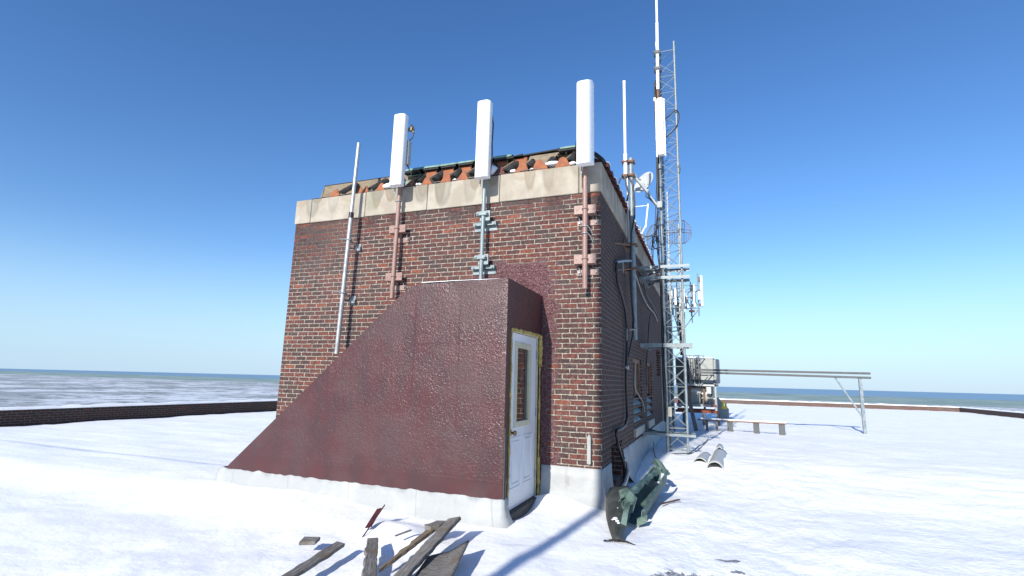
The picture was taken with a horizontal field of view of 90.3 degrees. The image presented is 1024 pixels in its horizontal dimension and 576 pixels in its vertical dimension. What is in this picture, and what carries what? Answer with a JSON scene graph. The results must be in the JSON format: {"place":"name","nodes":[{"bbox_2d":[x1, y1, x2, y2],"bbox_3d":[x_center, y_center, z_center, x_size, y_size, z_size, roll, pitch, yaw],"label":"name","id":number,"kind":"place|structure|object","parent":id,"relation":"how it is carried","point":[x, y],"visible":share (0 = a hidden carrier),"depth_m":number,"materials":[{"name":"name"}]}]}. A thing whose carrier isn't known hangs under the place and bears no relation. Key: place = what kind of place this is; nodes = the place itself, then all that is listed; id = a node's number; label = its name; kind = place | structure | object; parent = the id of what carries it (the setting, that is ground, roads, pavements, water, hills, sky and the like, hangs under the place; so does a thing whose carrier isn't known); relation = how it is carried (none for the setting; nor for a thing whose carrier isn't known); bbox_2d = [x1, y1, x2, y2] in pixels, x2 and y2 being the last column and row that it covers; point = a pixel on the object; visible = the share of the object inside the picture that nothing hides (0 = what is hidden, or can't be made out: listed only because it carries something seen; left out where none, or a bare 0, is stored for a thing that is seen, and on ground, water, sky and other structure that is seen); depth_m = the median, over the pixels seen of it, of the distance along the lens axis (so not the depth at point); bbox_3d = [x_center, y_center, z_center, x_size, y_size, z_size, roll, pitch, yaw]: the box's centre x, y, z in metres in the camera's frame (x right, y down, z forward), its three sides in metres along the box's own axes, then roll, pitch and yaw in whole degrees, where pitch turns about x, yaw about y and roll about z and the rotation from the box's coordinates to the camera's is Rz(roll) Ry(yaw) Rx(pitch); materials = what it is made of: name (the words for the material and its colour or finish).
{"place":"outdoors","nodes":[
{"label":"outdoors","id":0,"kind":"place"},
{"bbox_2d":[0,374,1023,411],"bbox_3d":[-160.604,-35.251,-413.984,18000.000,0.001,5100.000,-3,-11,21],"label":"land","id":1,"kind":"structure","parent":0,"point":[28,390],"depth_m":1188.71,"materials":[{"name":"white snow"}]},
{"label":"roof deck","id":2,"kind":"structure","parent":1,"relation":"on","visible":0},
{"bbox_2d":[214,278,542,528],"bbox_3d":[-1.813,1.473,6.913,4.470,2.928,1.473,-3,-11,21],"label":"stair enclosure","id":3,"kind":"object","parent":2,"relation":"on","point":[422,401],"visible":0.9,"depth_m":6.10,"materials":[{"name":"paint"}]},
{"bbox_2d":[508,332,536,510],"bbox_3d":[0.150,1.587,6.263,0.118,2.010,0.985,-3,-11,21],"label":"door","id":4,"kind":"structure","parent":3,"relation":"in","point":[524,354],"depth_m":6.28,"materials":[{"name":"paint"}]},
{"bbox_2d":[276,145,676,510],"bbox_3d":[1.130,1.683,13.802,5.625,5.321,13.710,-3,-11,21],"label":"brick penthouse","id":5,"kind":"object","parent":2,"relation":"on","point":[533,242],"visible":0.59,"depth_m":7.80,"materials":[{"name":"brick"}]},
{"bbox_2d":[333,143,361,353],"bbox_3d":[-2.667,-0.682,8.320,0.323,3.502,0.259,-3,-11,21],"label":"mast pole","id":6,"kind":"object","parent":5,"relation":"attached to","point":[358,247],"visible":1,"depth_m":8.20,"materials":[{"name":"metal"}]},
{"bbox_2d":[385,113,416,298],"bbox_3d":[-1.770,-1.290,8.083,0.396,2.945,0.479,-3,-11,21],"label":"panel antenna","id":7,"kind":"object","parent":5,"relation":"attached to","point":[401,151],"visible":1,"depth_m":8.02,"materials":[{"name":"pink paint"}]},
{"bbox_2d":[471,100,497,278],"bbox_3d":[-0.443,-1.445,7.531,0.373,2.690,0.388,-3,-11,21],"label":"panel antenna","id":8,"kind":"object","parent":5,"relation":"attached to","point":[484,147],"visible":0.98,"depth_m":7.47,"materials":[{"name":"white plastic"}]},
{"bbox_2d":[574,79,598,288],"bbox_3d":[1.038,-1.410,7.112,0.337,2.925,0.685,0,-10,8],"label":"panel antenna","id":9,"kind":"object","parent":5,"relation":"attached to","point":[584,150],"visible":0.99,"depth_m":6.93,"materials":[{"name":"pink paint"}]},
{"bbox_2d":[587,435,590,464],"bbox_3d":[0.982,2.064,6.487,0.050,0.375,0.049,-3,-11,21],"label":"wall bracket","id":10,"kind":"object","parent":5,"relation":"attached to","point":[588,449],"depth_m":6.46,"materials":[{"name":"white metal"}]},
{"bbox_2d":[615,262,628,484],"bbox_3d":[1.724,1.268,7.852,0.124,3.296,1.300,-3,-11,21],"label":"conduit","id":11,"kind":"object","parent":5,"relation":"attached to","point":[617,430],"visible":0.96,"depth_m":8.14,"materials":[{"name":"black rubber"}]},
{"bbox_2d":[614,80,637,356],"bbox_3d":[1.888,-1.420,8.639,0.314,5.126,1.283,-3,-11,21],"label":"antenna pole","id":12,"kind":"object","parent":5,"relation":"attached to","point":[632,244],"visible":0.93,"depth_m":8.99,"materials":[{"name":"metal"}]},
{"bbox_2d":[635,204,648,232],"bbox_3d":[3.936,-1.265,15.598,0.560,2.705,0.086,-3,-11,21],"label":"dipole antenna","id":13,"kind":"object","parent":12,"relation":"attached to","point":[647,205],"visible":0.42,"depth_m":15.68,"materials":[{"name":"metal"}]},
{"bbox_2d":[636,276,657,321],"bbox_3d":[3.006,0.223,11.393,0.106,0.453,5.455,-2,-11,20],"label":"cable","id":14,"kind":"object","parent":12,"relation":"attached to","point":[644,298],"visible":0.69,"depth_m":11.02,"materials":[{"name":"grey rubber"}]},
{"bbox_2d":[633,358,639,395],"bbox_3d":[2.380,1.745,9.940,0.080,0.719,1.268,-3,-11,21],"label":"window","id":15,"kind":"structure","parent":5,"relation":"in","point":[637,376],"depth_m":10.38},
{"bbox_2d":[634,360,644,412],"bbox_3d":[2.490,1.937,9.901,0.042,1.009,1.368,-3,-11,21],"label":"cable","id":16,"kind":"object","parent":5,"relation":"attached to","point":[635,386],"visible":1,"depth_m":9.37,"materials":[{"name":"grey rubber"}]},
{"bbox_2d":[636,265,658,317],"bbox_3d":[3.091,0.102,11.628,0.115,0.480,5.805,-2,-11,20],"label":"cable","id":17,"kind":"object","parent":5,"relation":"attached to","point":[646,293],"visible":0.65,"depth_m":11.47,"materials":[{"name":"black rubber"}]},
{"bbox_2d":[645,313,650,384],"bbox_3d":[3.102,1.331,11.547,0.024,1.716,1.323,-3,-11,21],"label":"cable","id":18,"kind":"object","parent":5,"relation":"attached to","point":[647,350],"visible":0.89,"depth_m":11.18,"materials":[{"name":"black rubber"}]},
{"bbox_2d":[646,362,650,394],"bbox_3d":[3.110,2.096,11.818,0.080,0.739,1.138,-3,-11,21],"label":"window","id":19,"kind":"structure","parent":5,"relation":"in","point":[648,386],"depth_m":12.24,"materials":[{"name":"wood"}]},
{"bbox_2d":[667,252,672,425],"bbox_3d":[5.420,1.695,17.395,0.059,6.000,0.056,-3,-11,21],"label":"whip antenna","id":20,"kind":"object","parent":5,"relation":"on","point":[670,349],"visible":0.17,"depth_m":17.28,"materials":[{"name":"metal"}]},
{"bbox_2d":[671,278,699,335],"bbox_3d":[6.309,0.629,18.674,1.082,2.200,0.443,-3,-11,21],"label":"pipe outrigger","id":21,"kind":"object","parent":5,"relation":"attached to","point":[676,285],"visible":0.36,"depth_m":18.80,"materials":[{"name":"metal"}]},
{"bbox_2d":[668,286,676,314],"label":"panel antenna","id":22,"kind":"object","parent":21,"relation":"attached to","point":[673,293],"visible":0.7,"depth_m":18.37,"materials":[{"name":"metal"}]},
{"bbox_2d":[673,303,679,329],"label":"panel antenna","id":23,"kind":"object","parent":21,"relation":"attached to","point":[677,311],"visible":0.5,"depth_m":18.71,"materials":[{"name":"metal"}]},
{"bbox_2d":[676,286,684,321],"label":"panel antenna","id":24,"kind":"object","parent":21,"relation":"attached to","point":[680,302],"visible":0.44,"depth_m":18.43,"materials":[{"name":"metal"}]},
{"bbox_2d":[685,294,688,309],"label":"panel antenna","id":25,"kind":"object","parent":21,"relation":"attached to","point":[687,304],"visible":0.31,"depth_m":18.94,"materials":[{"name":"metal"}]},
{"bbox_2d":[675,299,681,354],"bbox_3d":[6.263,1.302,19.023,0.318,2.401,0.074,-3,-11,21],"label":"cable bundle","id":26,"kind":"object","parent":25,"relation":"hanging from","point":[680,335],"visible":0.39,"depth_m":18.93,"materials":[{"name":"black rubber"}]},
{"bbox_2d":[687,282,695,316],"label":"panel antenna","id":27,"kind":"object","parent":21,"relation":"attached to","point":[692,294],"visible":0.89,"depth_m":18.80,"materials":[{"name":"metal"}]},
{"bbox_2d":[695,273,702,315],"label":"panel antenna","id":28,"kind":"object","parent":21,"relation":"attached to","point":[698,291],"visible":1,"depth_m":18.64,"materials":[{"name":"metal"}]},
{"bbox_2d":[0,403,1023,575],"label":"snow","id":29,"kind":"structure","parent":2,"relation":"on","point":[824,491],"depth_m":6.00,"materials":[{"name":"white snow"}]},
{"bbox_2d":[299,536,319,544],"bbox_3d":[-1.800,2.253,4.541,0.153,0.044,0.129,2,-10,-1],"label":"wood block","id":30,"kind":"object","parent":29,"relation":"on","point":[305,540],"depth_m":4.51,"materials":[{"name":"grey wood"}]},
{"bbox_2d":[282,541,344,575],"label":"plank","id":31,"kind":"object","parent":29,"relation":"on","point":[316,559],"visible":1,"depth_m":4.03,"materials":[{"name":"grey wood"}]},
{"bbox_2d":[361,537,378,575],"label":"plank","id":32,"kind":"object","parent":29,"relation":"on","point":[370,559],"visible":1,"depth_m":4.08,"materials":[{"name":"grey wood"}]},
{"bbox_2d":[362,504,384,536],"bbox_3d":[-1.413,2.347,5.140,0.068,0.235,0.376,-2,-11,16],"label":"metal strip","id":33,"kind":"object","parent":29,"relation":"on","point":[373,518],"visible":1,"depth_m":5.16,"materials":[{"name":"red metal"}]},
{"bbox_2d":[395,529,411,536],"bbox_3d":[-1.001,2.255,4.688,0.163,0.037,0.018,10,-13,-38],"label":"wood splinter","id":34,"kind":"object","parent":29,"relation":"on","point":[401,533],"visible":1,"depth_m":4.68,"materials":[{"name":"grey wood"}]},
{"bbox_2d":[379,529,434,571],"bbox_3d":[-0.873,2.230,4.410,0.116,0.034,0.986,-19,-11,15],"label":"plank","id":35,"kind":"object","parent":29,"relation":"on","point":[420,538],"visible":0.89,"depth_m":4.33,"materials":[{"name":"brown wood"}]},
{"bbox_2d":[425,520,444,530],"bbox_3d":[-0.727,2.259,4.838,0.162,0.063,0.266,-3,-11,21],"label":"wood block","id":36,"kind":"object","parent":35,"relation":"on","point":[436,525],"depth_m":4.78,"materials":[{"name":"grey wood"}]},
{"bbox_2d":[394,516,460,575],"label":"plank","id":37,"kind":"object","parent":29,"relation":"on","point":[424,552],"visible":1,"depth_m":4.18,"materials":[{"name":"grey wood"}]},
{"bbox_2d":[415,540,468,575],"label":"warped board","id":38,"kind":"object","parent":29,"relation":"on","point":[443,564],"visible":1,"depth_m":4.01,"materials":[{"name":"grey wood"}]},
{"bbox_2d":[621,457,629,485],"bbox_3d":[1.585,2.643,7.212,0.114,0.430,0.621,-3,-11,21],"label":"flexible pipe","id":39,"kind":"object","parent":29,"relation":"on","point":[625,481],"visible":0.65,"depth_m":7.37,"materials":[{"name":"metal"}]},
{"bbox_2d":[603,458,669,544],"bbox_3d":[1.506,2.497,6.237,0.664,0.514,2.885,-3,-11,21],"label":"copper gutter","id":40,"kind":"object","parent":29,"relation":"on","point":[625,505],"visible":1,"depth_m":5.93,"materials":[{"name":"green metal"}]},
{"bbox_2d":[638,41,695,454],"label":"lattice tower","id":41,"kind":"structure","parent":29,"relation":"on","point":[663,281],"depth_m":10.60,"materials":[{"name":"metal"}]},
{"bbox_2d":[634,172,661,211],"bbox_3d":[2.892,-2.080,10.943,0.624,0.993,0.462,-3,-11,21],"label":"satellite dish","id":42,"kind":"object","parent":41,"relation":"attached to","point":[643,181],"visible":0.97,"depth_m":11.06,"materials":[{"name":"white metal"}]},
{"bbox_2d":[642,223,665,249],"bbox_3d":[3.142,-1.154,11.225,0.487,0.578,0.520,-3,-11,21],"label":"grid antenna","id":43,"kind":"object","parent":41,"relation":"attached to","point":[646,236],"visible":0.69,"depth_m":11.28,"materials":[{"name":"metal"}]},
{"bbox_2d":[653,186,656,257],"bbox_3d":[4.495,-1.133,16.228,0.045,2.120,10.888,-1,-11,14],"label":"guy wire","id":44,"kind":"object","parent":41,"relation":"attached to","point":[655,218],"visible":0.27,"depth_m":13.93,"materials":[{"name":"metal"}]},
{"bbox_2d":[653,0,660,137],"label":"whip antenna","id":45,"kind":"object","parent":41,"relation":"attached to","point":[657,69],"visible":0.86,"depth_m":11.41,"materials":[{"name":"white plastic"}]},
{"bbox_2d":[657,235,659,267],"bbox_3d":[3.057,-0.763,10.644,0.048,0.701,0.018,-3,-11,21],"label":"cable","id":46,"kind":"object","parent":41,"relation":"attached to","point":[657,251],"visible":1,"depth_m":10.64,"materials":[{"name":"black rubber"}]},
{"bbox_2d":[655,97,665,157],"bbox_3d":[3.228,-3.456,11.051,0.194,1.330,0.260,-3,-11,21],"label":"panel antenna","id":47,"kind":"object","parent":41,"relation":"attached to","point":[660,128],"visible":1,"depth_m":10.94,"materials":[{"name":"white plastic"}]},
{"bbox_2d":[665,110,679,137],"bbox_3d":[3.469,-3.563,11.041,0.338,0.628,0.055,0,-10,7],"label":"cable","id":48,"kind":"object","parent":41,"relation":"attached to","point":[677,122],"visible":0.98,"depth_m":11.04,"materials":[{"name":"black rubber"}]},
{"bbox_2d":[663,220,691,243],"bbox_3d":[3.563,-1.257,10.938,0.638,0.538,0.429,0,-10,9],"label":"grid antenna","id":49,"kind":"object","parent":41,"relation":"attached to","point":[686,232],"visible":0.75,"depth_m":11.06,"materials":[{"name":"metal"}]},
{"bbox_2d":[661,499,679,503],"bbox_3d":[1.988,2.679,6.387,0.400,0.013,0.024,10,-13,-39],"label":"metal strip","id":50,"kind":"object","parent":29,"relation":"on","point":[670,501],"visible":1,"depth_m":6.37,"materials":[{"name":"metal"}]},
{"bbox_2d":[666,192,675,431],"bbox_3d":[4.721,0.608,15.150,0.059,7.300,0.056,-3,-11,21],"label":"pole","id":51,"kind":"object","parent":29,"relation":"on","point":[673,397],"visible":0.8,"depth_m":14.99,"materials":[{"name":"metal"}]},
{"bbox_2d":[678,224,685,430],"bbox_3d":[5.473,1.157,16.387,0.059,6.700,0.056,-3,-11,21],"label":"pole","id":52,"kind":"object","parent":29,"relation":"on","point":[682,342],"visible":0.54,"depth_m":16.18,"materials":[{"name":"metal"}]},
{"bbox_2d":[672,438,708,453],"bbox_3d":[4.123,3.464,11.184,0.356,0.048,3.501,-5,-12,32],"label":"cable","id":53,"kind":"object","parent":29,"relation":"on","point":[692,452],"visible":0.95,"depth_m":9.85,"materials":[{"name":"black rubber"}]},
{"bbox_2d":[687,390,697,430],"bbox_3d":[5.751,3.938,16.290,0.123,1.344,0.573,4,-11,-12],"label":"leaning plank","id":54,"kind":"object","parent":29,"relation":"on","point":[693,418],"visible":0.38,"depth_m":16.24,"materials":[{"name":"grey wood"}]},
{"bbox_2d":[675,355,719,425],"bbox_3d":[7.188,3.972,19.695,1.620,2.635,1.715,-3,-11,21],"label":"cooling unit","id":55,"kind":"object","parent":29,"relation":"on","point":[700,387],"visible":0.88,"depth_m":19.16,"materials":[{"name":"metal"}]},
{"bbox_2d":[693,452,710,463],"bbox_3d":[3.537,3.151,9.427,0.252,0.128,0.955,-4,-12,26],"label":"gutter piece","id":56,"kind":"object","parent":29,"relation":"on","point":[704,456],"visible":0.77,"depth_m":9.28,"materials":[{"name":"grey metal"}]},
{"bbox_2d":[707,449,726,468],"bbox_3d":[3.810,3.154,9.428,0.272,0.156,1.855,-3,-11,24],"label":"gutter piece","id":57,"kind":"object","parent":29,"relation":"on","point":[718,456],"visible":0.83,"depth_m":9.23,"materials":[{"name":"grey metal"}]},
{"bbox_2d":[717,397,728,418],"bbox_3d":[8.957,5.190,21.670,0.480,1.034,0.800,-3,-11,21],"label":"duct hood","id":58,"kind":"object","parent":29,"relation":"on","point":[723,413],"visible":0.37,"depth_m":21.29,"materials":[{"name":"metal"}]},
{"bbox_2d":[721,401,726,408],"bbox_3d":[8.693,4.800,20.866,0.230,0.300,0.120,-3,-11,21],"label":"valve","id":59,"kind":"object","parent":29,"relation":"on","point":[723,406],"visible":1,"depth_m":20.82,"materials":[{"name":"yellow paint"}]},
{"bbox_2d":[698,418,786,434],"bbox_3d":[7.077,4.350,15.733,2.500,0.566,0.170,-3,-11,21],"label":"pipe rack","id":60,"kind":"object","parent":29,"relation":"on","point":[755,426],"visible":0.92,"depth_m":15.65,"materials":[{"name":"metal"}]},
{"bbox_2d":[687,369,870,433],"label":"steel beam","id":61,"kind":"structure","parent":29,"relation":"on","point":[861,413],"depth_m":17.09,"materials":[{"name":"grey metal"}]},
{"bbox_2d":[0,398,1023,426],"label":"roof parapet","id":62,"kind":"structure","parent":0,"point":[30,416],"depth_m":17.50,"materials":[{"name":"brick"}]},
{"bbox_2d":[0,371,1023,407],"bbox_3d":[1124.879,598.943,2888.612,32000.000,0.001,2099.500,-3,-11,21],"label":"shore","id":63,"kind":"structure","parent":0,"point":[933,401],"depth_m":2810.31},
{"bbox_2d":[0,368,1023,400],"bbox_3d":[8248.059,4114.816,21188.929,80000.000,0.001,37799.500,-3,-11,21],"label":"sea","id":64,"kind":"structure","parent":0,"point":[1012,397],"depth_m":8015.49,"materials":[{"name":"liquid"}]},
{"bbox_2d":[0,0,1023,407],"label":"sky","id":65,"kind":"structure","parent":0,"point":[852,171],"materials":[{"name":"blue"}]}
]}

